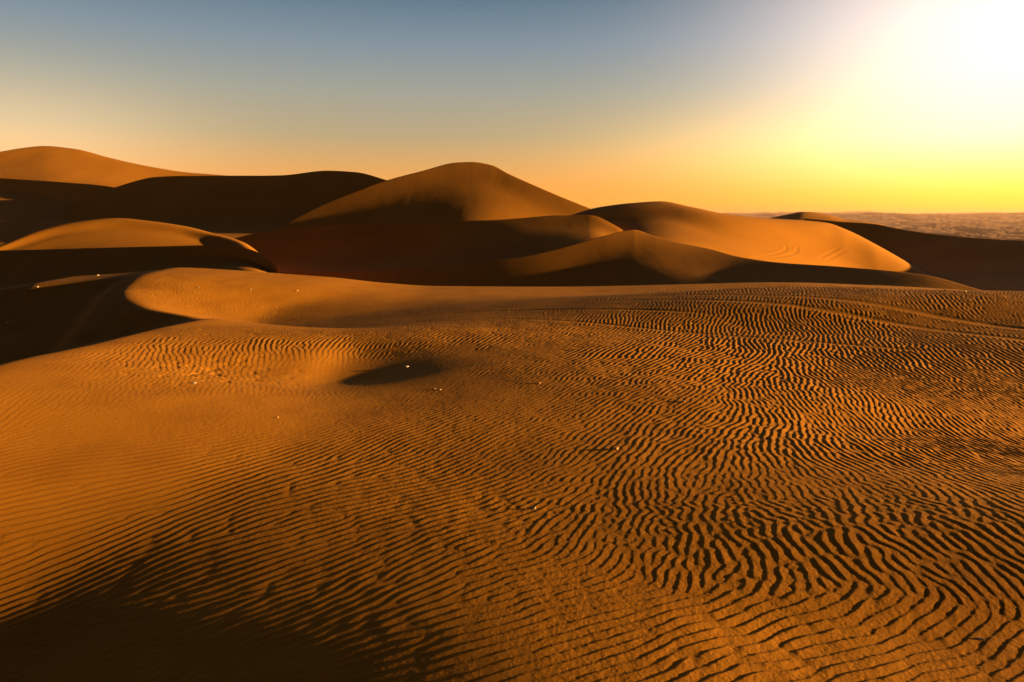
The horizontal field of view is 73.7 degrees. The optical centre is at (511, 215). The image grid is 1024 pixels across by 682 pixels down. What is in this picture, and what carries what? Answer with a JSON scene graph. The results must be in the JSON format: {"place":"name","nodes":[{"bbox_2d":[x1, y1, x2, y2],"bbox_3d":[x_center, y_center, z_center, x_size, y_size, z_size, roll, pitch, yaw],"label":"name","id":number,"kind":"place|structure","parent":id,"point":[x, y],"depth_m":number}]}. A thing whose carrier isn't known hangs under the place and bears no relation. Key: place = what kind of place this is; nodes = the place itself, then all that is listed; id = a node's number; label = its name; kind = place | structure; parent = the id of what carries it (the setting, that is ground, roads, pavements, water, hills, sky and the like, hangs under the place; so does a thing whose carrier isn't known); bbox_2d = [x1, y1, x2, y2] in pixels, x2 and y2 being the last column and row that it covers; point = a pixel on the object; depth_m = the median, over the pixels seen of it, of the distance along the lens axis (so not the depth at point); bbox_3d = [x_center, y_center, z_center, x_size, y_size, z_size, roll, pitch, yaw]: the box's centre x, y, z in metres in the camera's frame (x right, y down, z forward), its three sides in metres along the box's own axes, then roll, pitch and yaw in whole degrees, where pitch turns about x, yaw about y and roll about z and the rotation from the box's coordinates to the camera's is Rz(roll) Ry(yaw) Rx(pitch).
{"place":"outdoors","nodes":[
{"label":"outdoors","id":0,"kind":"place"},
{"bbox_2d":[0,178,113,202],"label":"dune","id":1,"kind":"structure","parent":0,"point":[73,192],"depth_m":330.11},
{"bbox_2d":[0,146,225,244],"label":"dune","id":2,"kind":"structure","parent":0,"point":[22,213],"depth_m":390.08},
{"bbox_2d":[0,218,256,287],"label":"dune","id":3,"kind":"structure","parent":0,"point":[110,232],"depth_m":67.56},
{"bbox_2d":[0,245,279,282],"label":"dune","id":4,"kind":"structure","parent":0,"point":[41,265],"depth_m":47.09},
{"bbox_2d":[62,171,385,238],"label":"dune","id":5,"kind":"structure","parent":0,"point":[233,207],"depth_m":263.08},
{"bbox_2d":[234,215,622,271],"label":"dune","id":6,"kind":"structure","parent":0,"point":[341,247],"depth_m":81.06},
{"bbox_2d":[271,162,589,230],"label":"dune","id":7,"kind":"structure","parent":0,"point":[464,191],"depth_m":210.55},
{"bbox_2d":[0,268,1023,681],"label":"sand ground","id":8,"kind":"structure","parent":0,"point":[312,478],"depth_m":4.35},
{"bbox_2d":[0,0,1023,213],"label":"sky","id":9,"kind":"structure","parent":0,"point":[720,106]},
{"bbox_2d":[280,230,982,290],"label":"dune","id":10,"kind":"structure","parent":0,"point":[630,258],"depth_m":43.94},
{"bbox_2d":[572,201,928,275],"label":"dune","id":11,"kind":"structure","parent":0,"point":[795,241],"depth_m":85.06},
{"bbox_2d":[771,212,888,226],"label":"dune","id":12,"kind":"structure","parent":0,"point":[805,215],"depth_m":203.41},
{"bbox_2d":[723,211,1023,239],"bbox_3d":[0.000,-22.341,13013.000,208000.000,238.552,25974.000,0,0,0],"label":"desert plain","id":13,"kind":"structure","parent":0,"point":[999,225],"depth_m":7164.58},
{"bbox_2d":[804,218,1023,290],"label":"dune","id":14,"kind":"structure","parent":0,"point":[984,264],"depth_m":99.68}
]}

